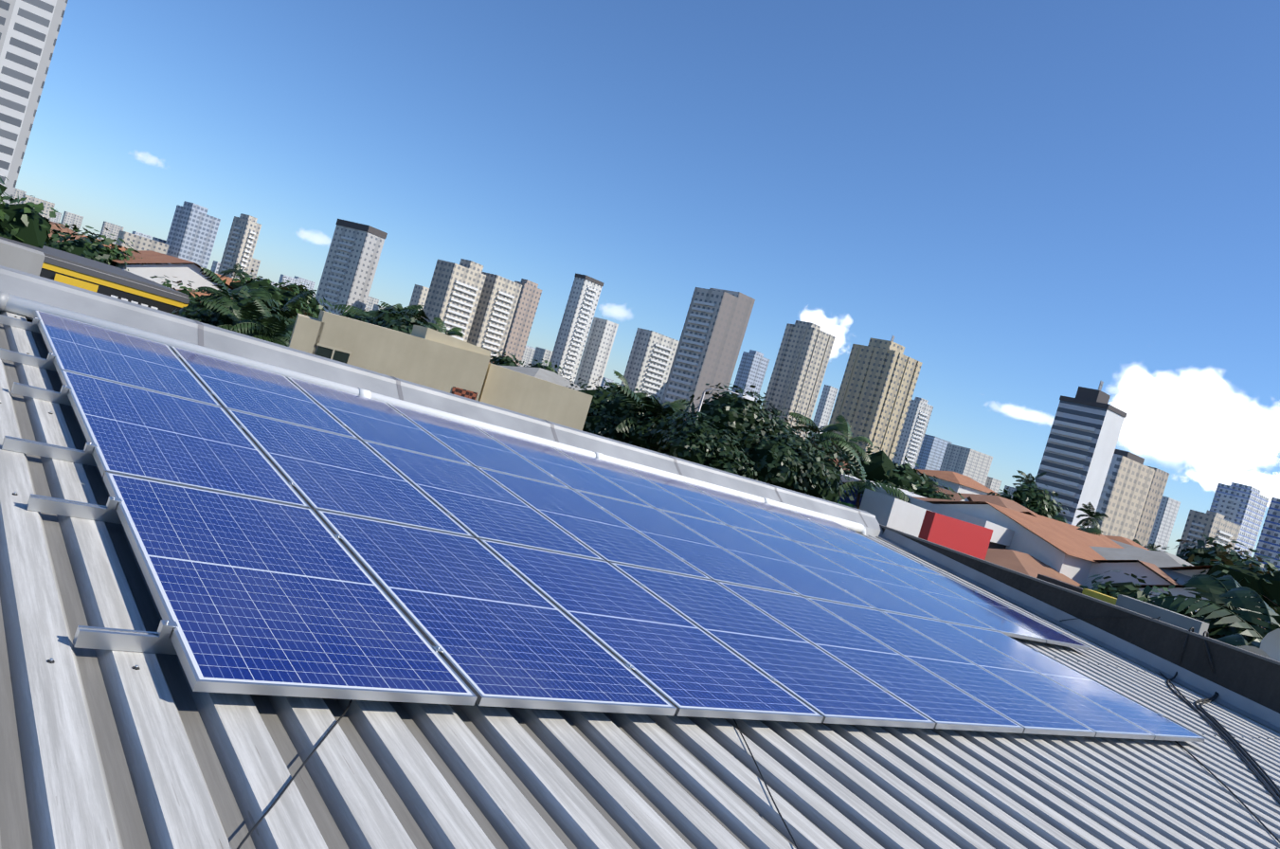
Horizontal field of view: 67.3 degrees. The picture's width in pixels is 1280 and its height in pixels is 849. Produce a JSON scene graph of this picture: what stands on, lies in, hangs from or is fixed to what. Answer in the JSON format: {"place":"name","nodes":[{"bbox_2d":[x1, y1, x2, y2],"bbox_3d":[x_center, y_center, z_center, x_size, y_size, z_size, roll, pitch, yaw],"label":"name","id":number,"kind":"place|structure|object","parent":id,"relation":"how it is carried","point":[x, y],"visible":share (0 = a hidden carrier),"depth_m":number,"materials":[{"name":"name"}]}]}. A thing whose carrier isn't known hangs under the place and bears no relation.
{"place":"outdoors","nodes":[
{"label":"outdoors","id":0,"kind":"place"},
{"bbox_2d":[312,309,490,400],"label":"beige block","id":1,"kind":"structure","parent":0,"point":[452,369],"depth_m":38.99,"materials":[{"name":"paint"}]},
{"bbox_2d":[411,324,491,356],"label":"beige block","id":2,"kind":"structure","parent":1,"relation":"attached to","point":[426,333],"depth_m":40.08,"materials":[{"name":"paint"}]},
{"bbox_2d":[478,362,592,430],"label":"beige block","id":3,"kind":"structure","parent":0,"point":[515,391],"depth_m":41.86,"materials":[{"name":"paint"}]},
{"bbox_2d":[15,0,1279,557],"label":"sky","id":4,"kind":"structure","parent":0,"point":[1038,202],"materials":[{"name":"blue"}]},
{"bbox_2d":[840,473,928,498],"bbox_3d":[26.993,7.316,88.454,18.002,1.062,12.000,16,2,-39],"label":"house","id":5,"kind":"structure","parent":0,"point":[906,492],"depth_m":85.64,"materials":[{"name":"grey"}]},
{"bbox_2d":[854,479,1014,546],"bbox_3d":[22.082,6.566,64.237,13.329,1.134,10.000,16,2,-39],"label":"house","id":6,"kind":"structure","parent":0,"point":[1001,535],"depth_m":57.80,"materials":[{"name":"grey"}]},
{"label":"terrain","id":7,"kind":"structure","parent":0,"visible":0},
{"bbox_2d":[0,238,45,275],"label":"roof box","id":8,"kind":"object","parent":7,"relation":"on","point":[20,258],"visible":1,"depth_m":21.69,"materials":[{"name":"grey concrete"}]},
{"bbox_2d":[0,0,68,204],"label":"tower","id":9,"kind":"structure","parent":7,"relation":"on","point":[29,29],"depth_m":194.58,"materials":[{"name":"white concrete"}]},
{"bbox_2d":[43,223,128,270],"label":"tree","id":10,"kind":"object","parent":7,"relation":"on","point":[78,246],"visible":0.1,"depth_m":78.78,"materials":[{"name":"green plant"}]},
{"bbox_2d":[49,223,143,266],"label":"tree","id":11,"kind":"object","parent":7,"relation":"on","point":[119,254],"visible":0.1,"depth_m":84.17,"materials":[{"name":"green plant"}]},
{"bbox_2d":[39,255,190,315],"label":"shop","id":12,"kind":"structure","parent":7,"relation":"on","point":[91,279],"depth_m":52.72,"materials":[{"name":"yellow concrete"}]},
{"bbox_2d":[0,236,188,298],"bbox_3d":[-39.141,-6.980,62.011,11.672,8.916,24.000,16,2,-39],"label":"flat roof","id":13,"kind":"structure","parent":12,"relation":"attached to","point":[80,261],"depth_m":56.78,"materials":[{"name":"grey concrete"}]},
{"bbox_2d":[152,236,166,243],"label":"tower","id":14,"kind":"structure","parent":7,"relation":"on","point":[158,240],"depth_m":636.83,"materials":[{"name":"grey concrete"}]},
{"bbox_2d":[149,274,212,315],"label":"tree","id":15,"kind":"object","parent":7,"relation":"on","point":[167,283],"visible":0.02,"depth_m":63.35,"materials":[{"name":"green plant"}]},
{"bbox_2d":[165,200,220,268],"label":"tower","id":16,"kind":"structure","parent":7,"relation":"on","point":[192,232],"depth_m":629.01,"materials":[{"name":"grey concrete"}]},
{"bbox_2d":[175,288,233,299],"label":"house","id":17,"kind":"structure","parent":7,"relation":"on","point":[199,294],"depth_m":75.39,"materials":[{"name":"ceramic"}]},
{"bbox_2d":[171,288,291,345],"bbox_3d":[-21.938,-2.176,49.693,5.632,10.204,7.287,17,1,21],"label":"tree","id":18,"kind":"object","parent":7,"relation":"on","point":[204,315],"visible":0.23,"depth_m":48.50,"materials":[{"name":"green plant"}]},
{"bbox_2d":[187,267,281,312],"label":"palm","id":19,"kind":"object","parent":7,"relation":"on","point":[214,278],"visible":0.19,"depth_m":52.88,"materials":[{"name":"green plant"}]},
{"bbox_2d":[217,213,261,279],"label":"tower","id":20,"kind":"structure","parent":7,"relation":"on","point":[243,239],"depth_m":595.30,"materials":[{"name":"white concrete"}]},
{"bbox_2d":[200,295,288,344],"bbox_3d":[-20.420,-1.572,48.090,3.474,9.884,4.300,17,1,20],"label":"palm","id":21,"kind":"object","parent":7,"relation":"on","point":[229,312],"visible":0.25,"depth_m":47.38,"materials":[{"name":"green plant"}]},
{"bbox_2d":[229,296,294,346],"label":"palm","id":22,"kind":"object","parent":7,"relation":"on","point":[273,335],"visible":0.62,"depth_m":45.58,"materials":[{"name":"green plant"}]},
{"bbox_2d":[231,287,316,339],"bbox_3d":[-21.207,-2.585,52.819,4.519,11.172,4.260,17,1,12],"label":"palm","id":23,"kind":"object","parent":7,"relation":"on","point":[263,294],"visible":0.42,"depth_m":52.80,"materials":[{"name":"green plant"}]},
{"bbox_2d":[288,313,324,354],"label":"beige block","id":24,"kind":"structure","parent":7,"relation":"on","point":[306,331],"depth_m":37.65,"materials":[{"name":"paint"}]},
{"bbox_2d":[315,218,387,314],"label":"tower","id":25,"kind":"structure","parent":7,"relation":"on","point":[351,263],"depth_m":498.93,"materials":[{"name":"grey"}]},
{"bbox_2d":[131,231,613,389],"bbox_3d":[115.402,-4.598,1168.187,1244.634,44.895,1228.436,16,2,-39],"label":"distant buildings","id":26,"kind":"structure","parent":7,"relation":"on","point":[215,266],"depth_m":1272.05,"materials":[{"name":"white concrete"}]},
{"bbox_2d":[332,303,424,324],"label":"palm","id":27,"kind":"object","parent":7,"relation":"on","point":[415,310],"visible":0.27,"depth_m":71.09,"materials":[{"name":"green plant"}]},
{"bbox_2d":[339,306,434,334],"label":"tree","id":28,"kind":"object","parent":7,"relation":"on","point":[396,321],"visible":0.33,"depth_m":67.13,"materials":[{"name":"green plant"}]},
{"bbox_2d":[380,301,443,332],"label":"palm","id":29,"kind":"object","parent":7,"relation":"on","point":[436,327],"visible":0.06,"depth_m":74.49,"materials":[{"name":"green plant"}]},
{"bbox_2d":[408,284,429,320],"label":"tower","id":30,"kind":"structure","parent":7,"relation":"on","point":[419,296],"depth_m":621.50,"materials":[{"name":"white concrete"}]},
{"bbox_2d":[421,258,486,342],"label":"tower","id":31,"kind":"structure","parent":7,"relation":"on","point":[454,293],"depth_m":492.88,"materials":[{"name":"beige concrete"}]},
{"bbox_2d":[467,271,522,359],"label":"tower","id":32,"kind":"structure","parent":7,"relation":"on","point":[494,313],"depth_m":515.20,"materials":[{"name":"beige concrete"}]},
{"bbox_2d":[10,188,1002,494],"bbox_3d":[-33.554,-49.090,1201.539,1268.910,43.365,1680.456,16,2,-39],"label":"distant buildings","id":33,"kind":"structure","parent":7,"relation":"on","point":[134,240],"depth_m":697.16,"materials":[{"name":"white concrete"}]},
{"bbox_2d":[502,278,541,366],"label":"tower","id":34,"kind":"structure","parent":7,"relation":"on","point":[523,317],"depth_m":568.00,"materials":[{"name":"beige concrete"}]},
{"bbox_2d":[50,210,1016,497],"bbox_3d":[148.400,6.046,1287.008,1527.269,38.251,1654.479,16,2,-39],"label":"distant buildings","id":35,"kind":"structure","parent":7,"relation":"on","point":[530,354],"depth_m":1099.77,"materials":[{"name":"white concrete"}]},
{"bbox_2d":[549,272,603,382],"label":"tower","id":36,"kind":"structure","parent":7,"relation":"on","point":[577,319],"depth_m":600.54,"materials":[{"name":"grey concrete"}]},
{"bbox_2d":[574,317,618,389],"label":"tower","id":37,"kind":"structure","parent":7,"relation":"on","point":[597,350],"depth_m":617.19,"materials":[{"name":"white concrete"}]},
{"bbox_2d":[565,375,661,450],"bbox_3d":[-3.373,2.425,62.186,10.345,11.461,9.452,17,1,8],"label":"tree","id":38,"kind":"object","parent":7,"relation":"on","point":[604,405],"visible":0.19,"depth_m":59.77,"materials":[{"name":"green plant"}]},
{"bbox_2d":[597,384,649,396],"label":"tree","id":39,"kind":"object","parent":7,"relation":"on","point":[613,392],"visible":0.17,"depth_m":80.68,"materials":[{"name":"green plant"}]},
{"bbox_2d":[0,177,1279,616],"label":"city trees","id":40,"kind":"object","parent":7,"relation":"on","point":[25,223],"visible":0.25,"depth_m":74.28,"materials":[{"name":"green plant"}]},
{"bbox_2d":[620,327,679,403],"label":"tower","id":41,"kind":"structure","parent":7,"relation":"on","point":[650,361],"depth_m":565.27,"materials":[{"name":"white concrete"}]},
{"bbox_2d":[608,384,694,434],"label":"palm","id":42,"kind":"object","parent":7,"relation":"on","point":[650,402],"visible":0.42,"depth_m":59.05,"materials":[{"name":"green plant"}]},
{"bbox_2d":[616,407,690,453],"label":"tree","id":43,"kind":"object","parent":7,"relation":"on","point":[639,435],"visible":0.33,"depth_m":57.58,"materials":[{"name":"green plant"}]},
{"bbox_2d":[48,220,1279,617],"bbox_3d":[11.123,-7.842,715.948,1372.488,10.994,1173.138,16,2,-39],"label":"city houses","id":44,"kind":"structure","parent":7,"relation":"on","point":[1073,552],"depth_m":60.66,"materials":[{"name":"ceramic"}]},
{"bbox_2d":[645,408,697,452],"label":"tree","id":45,"kind":"object","parent":7,"relation":"on","point":[660,423],"visible":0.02,"depth_m":55.18,"materials":[{"name":"green plant"}]},
{"bbox_2d":[218,263,1160,550],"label":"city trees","id":46,"kind":"object","parent":7,"relation":"on","point":[501,360],"visible":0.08,"depth_m":187.01,"materials":[{"name":"green plant"}]},
{"bbox_2d":[660,287,755,412],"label":"tower","id":47,"kind":"structure","parent":7,"relation":"on","point":[712,335],"depth_m":425.14,"materials":[{"name":"grey concrete"}]},
{"bbox_2d":[656,411,761,480],"bbox_3d":[2.389,4.850,46.888,5.292,10.783,6.327,16,2,-39],"label":"tree","id":48,"kind":"object","parent":7,"relation":"on","point":[703,442],"visible":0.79,"depth_m":45.76,"materials":[{"name":"green plant"}]},
{"bbox_2d":[697,388,755,412],"bbox_3d":[3.000,4.110,50.447,3.017,12.309,0.496,16,1,-26],"label":"street light","id":49,"kind":"object","parent":7,"relation":"on","point":[739,394],"visible":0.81,"depth_m":50.15,"materials":[{"name":"silver metal"}]},
{"bbox_2d":[730,349,769,400],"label":"tower","id":50,"kind":"structure","parent":7,"relation":"on","point":[753,365],"depth_m":800.88,"materials":[{"name":"grey concrete"}]},
{"bbox_2d":[665,382,859,503],"bbox_3d":[5.494,4.490,51.446,9.809,13.066,10.569,16,2,-39],"label":"tree","id":51,"kind":"object","parent":7,"relation":"on","point":[784,456],"visible":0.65,"depth_m":49.34,"materials":[{"name":"green plant"}]},
{"bbox_2d":[761,320,835,439],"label":"tower","id":52,"kind":"structure","parent":7,"relation":"on","point":[800,367],"depth_m":560.19,"materials":[{"name":"white concrete"}]},
{"bbox_2d":[804,439,836,467],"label":"tree","id":53,"kind":"object","parent":7,"relation":"on","point":[817,454],"visible":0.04,"depth_m":72.12,"materials":[{"name":"green plant"}]},
{"bbox_2d":[810,384,838,443],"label":"tower","id":54,"kind":"structure","parent":7,"relation":"on","point":[825,405],"depth_m":789.38,"materials":[{"name":"white concrete"}]},
{"bbox_2d":[837,481,864,508],"bbox_3d":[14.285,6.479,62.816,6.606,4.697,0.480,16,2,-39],"label":"tree","id":55,"kind":"object","parent":7,"relation":"on","point":[850,503],"visible":0.07,"depth_m":61.44,"materials":[{"name":"green plant"}]},
{"bbox_2d":[828,335,921,461],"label":"tower","id":56,"kind":"structure","parent":7,"relation":"on","point":[876,389],"depth_m":475.16,"materials":[{"name":"beige concrete"}]},
{"bbox_2d":[858,487,934,537],"bbox_3d":[12.963,8.569,52.321,4.324,9.391,2.000,16,2,-39],"label":"white box","id":57,"kind":"object","parent":7,"relation":"on","point":[895,513],"visible":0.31,"depth_m":50.90,"materials":[{"name":"white paint"}]},
{"bbox_2d":[892,396,933,468],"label":"tower","id":58,"kind":"structure","parent":7,"relation":"on","point":[914,428],"depth_m":726.96,"materials":[{"name":"white concrete"}]},
{"bbox_2d":[896,463,939,485],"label":"tree","id":59,"kind":"object","parent":7,"relation":"on","point":[928,479],"visible":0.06,"depth_m":152.88,"materials":[{"name":"green plant"}]},
{"bbox_2d":[914,433,952,470],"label":"tower","id":60,"kind":"structure","parent":7,"relation":"on","point":[931,453],"depth_m":963.42,"materials":[{"name":"grey concrete"}]},
{"bbox_2d":[918,509,993,559],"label":"red wall","id":61,"kind":"structure","parent":7,"relation":"on","point":[960,535],"depth_m":45.12,"materials":[{"name":"red paint"}]},
{"bbox_2d":[915,468,997,495],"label":"house","id":62,"kind":"structure","parent":7,"relation":"on","point":[957,482],"depth_m":156.58,"materials":[{"name":"ceramic"}]},
{"bbox_2d":[938,443,992,485],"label":"tower","id":63,"kind":"structure","parent":7,"relation":"on","point":[973,464],"depth_m":910.85,"materials":[{"name":"grey concrete"}]},
{"bbox_2d":[984,476,1001,492],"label":"tower","id":64,"kind":"structure","parent":7,"relation":"on","point":[993,484],"depth_m":941.85,"materials":[{"name":"white concrete"}]},
{"bbox_2d":[988,541,1006,549],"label":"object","id":65,"kind":"structure","parent":7,"relation":"on","point":[992,545],"depth_m":57.77,"materials":[{"name":"black"}]},
{"bbox_2d":[962,493,1037,514],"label":"house","id":66,"kind":"structure","parent":7,"relation":"on","point":[1004,502],"depth_m":118.86,"materials":[{"name":"ceramic"}]},
{"bbox_2d":[987,480,1068,521],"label":"tree","id":67,"kind":"object","parent":7,"relation":"on","point":[1035,499],"visible":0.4,"depth_m":137.07,"materials":[{"name":"green plant"}]},
{"bbox_2d":[1011,469,1046,491],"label":"palm","id":68,"kind":"object","parent":7,"relation":"on","point":[1028,477],"visible":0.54,"depth_m":175.50,"materials":[{"name":"green plant"}]},
{"bbox_2d":[984,548,1081,586],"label":"house","id":69,"kind":"structure","parent":7,"relation":"on","point":[1027,564],"depth_m":53.85,"materials":[{"name":"ceramic"}]},
{"bbox_2d":[1036,574,1082,593],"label":"brown wall","id":70,"kind":"structure","parent":7,"relation":"on","point":[1060,583],"depth_m":13.99,"materials":[{"name":"brown"}]},
{"bbox_2d":[1035,380,1127,528],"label":"tower","id":71,"kind":"structure","parent":7,"relation":"on","point":[1081,443],"depth_m":313.20,"materials":[{"name":"grey"}]},
{"bbox_2d":[1076,501,1108,529],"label":"palm","id":72,"kind":"object","parent":7,"relation":"on","point":[1090,519],"visible":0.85,"depth_m":180.37,"materials":[{"name":"green plant"}]},
{"bbox_2d":[1081,588,1117,604],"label":"yellow wall","id":73,"kind":"structure","parent":7,"relation":"on","point":[1100,596],"depth_m":13.53,"materials":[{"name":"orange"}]},
{"bbox_2d":[1090,449,1154,540],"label":"tower","id":74,"kind":"structure","parent":7,"relation":"on","point":[1125,490],"depth_m":393.52,"materials":[{"name":"grey"}]},
{"bbox_2d":[1104,535,1149,550],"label":"house","id":75,"kind":"structure","parent":7,"relation":"on","point":[1125,540],"depth_m":91.55,"materials":[{"name":"ceramic"}]},
{"bbox_2d":[1084,559,1179,589],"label":"house","id":76,"kind":"structure","parent":7,"relation":"on","point":[1134,567],"depth_m":56.06,"materials":[{"name":"white paint"}]},
{"bbox_2d":[1079,570,1203,616],"bbox_3d":[16.697,10.008,33.101,7.398,9.657,5.676,16,2,-39],"label":"tree","id":77,"kind":"object","parent":7,"relation":"on","point":[1131,589],"visible":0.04,"depth_m":32.65,"materials":[{"name":"green plant"}]},
{"bbox_2d":[1134,465,1169,548],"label":"tower","id":78,"kind":"structure","parent":7,"relation":"on","point":[1160,478],"depth_m":419.33,"materials":[{"name":"concrete"}]},
{"bbox_2d":[1115,594,1209,635],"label":"grey wall","id":79,"kind":"structure","parent":7,"relation":"on","point":[1186,622],"depth_m":12.86,"materials":[{"name":"grey concrete"}]},
{"bbox_2d":[1146,495,1180,551],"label":"tower","id":80,"kind":"structure","parent":7,"relation":"on","point":[1164,521],"depth_m":792.48,"materials":[{"name":"white concrete"}]},
{"bbox_2d":[1135,584,1260,619],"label":"house","id":81,"kind":"structure","parent":7,"relation":"on","point":[1177,589],"depth_m":49.51,"materials":[{"name":"ceramic"}]},
{"bbox_2d":[1147,532,1268,571],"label":"tree","id":82,"kind":"object","parent":7,"relation":"on","point":[1199,553],"visible":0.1,"depth_m":92.76,"materials":[{"name":"green plant"}]},
{"bbox_2d":[1176,509,1241,556],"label":"tower","id":83,"kind":"structure","parent":7,"relation":"on","point":[1208,524],"depth_m":520.94,"materials":[{"name":"beige concrete"}]},
{"bbox_2d":[1145,586,1279,648],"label":"palm","id":84,"kind":"object","parent":7,"relation":"on","point":[1244,598],"visible":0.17,"depth_m":25.92,"materials":[{"name":"green plant"}]},
{"bbox_2d":[1168,574,1273,642],"bbox_3d":[16.520,9.634,28.077,5.258,10.442,5.129,17,1,4],"label":"tree","id":85,"kind":"object","parent":7,"relation":"on","point":[1210,587],"visible":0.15,"depth_m":28.91,"materials":[{"name":"green plant"}]},
{"bbox_2d":[1216,633,1261,648],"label":"palm","id":86,"kind":"object","parent":7,"relation":"on","point":[1234,640],"visible":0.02,"depth_m":22.80,"materials":[{"name":"green plant"}]},
{"bbox_2d":[1209,482,1269,558],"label":"tower","id":87,"kind":"structure","parent":7,"relation":"on","point":[1243,506],"depth_m":557.33,"materials":[{"name":"concrete"}]},
{"bbox_2d":[1236,645,1270,658],"bbox_3d":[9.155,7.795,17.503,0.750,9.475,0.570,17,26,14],"label":"satellite dish","id":88,"kind":"object","parent":7,"relation":"on","point":[1255,650],"visible":0.06,"depth_m":15.53,"materials":[{"name":"grey metal"}]},
{"bbox_2d":[1253,497,1279,572],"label":"tower","id":89,"kind":"structure","parent":7,"relation":"on","point":[1269,544],"depth_m":420.92,"materials":[{"name":"blue concrete"}]},
{"bbox_2d":[1259,628,1279,661],"bbox_3d":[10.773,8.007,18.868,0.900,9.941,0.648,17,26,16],"label":"satellite dish","id":90,"kind":"object","parent":7,"relation":"on","point":[1270,645],"visible":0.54,"depth_m":17.12,"materials":[{"name":"grey metal"}]},
{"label":"building","id":91,"kind":"structure","parent":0},
{"bbox_2d":[0,310,1279,848],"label":"roof sheet","id":92,"kind":"object","parent":91,"relation":"on","point":[106,748],"visible":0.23,"depth_m":3.53,"materials":[{"name":"grey metal"}]},
{"bbox_2d":[0,290,865,534],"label":"cap","id":93,"kind":"object","parent":92,"relation":"attached to","point":[18,305],"visible":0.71,"depth_m":9.38,"materials":[{"name":"white metal"}]},
{"bbox_2d":[0,265,883,537],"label":"parapet wall","id":94,"kind":"structure","parent":92,"relation":"attached to","point":[15,282],"depth_m":9.79,"materials":[{"name":"grey"}]},
{"bbox_2d":[0,314,1164,716],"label":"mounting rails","id":95,"kind":"object","parent":92,"relation":"on","point":[159,640],"visible":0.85,"depth_m":4.13,"materials":[{"name":"silver metal"}]},
{"bbox_2d":[33,309,1205,741],"bbox_3d":[0.721,1.105,8.450,10.180,0.040,6.040,17,6,-39],"label":"solar array","id":96,"kind":"object","parent":92,"relation":"on","point":[261,577],"visible":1,"depth_m":5.73,"materials":[{"name":"blue glass"}]},
{"bbox_2d":[0,315,1278,848],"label":"roof screws","id":97,"kind":"object","parent":92,"relation":"attached to","point":[49,660],"visible":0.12,"depth_m":4.06,"materials":[{"name":"grey metal"}]},
{"bbox_2d":[236,616,1279,848],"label":"roof cables","id":98,"kind":"object","parent":92,"relation":"on","point":[1234,744],"visible":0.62,"depth_m":7.99,"materials":[{"name":"black rubber"}]},
{"bbox_2d":[877,523,1279,732],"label":"parapet wall","id":99,"kind":"structure","parent":91,"relation":"on","point":[1244,681],"depth_m":11.97,"materials":[{"name":"concrete"}]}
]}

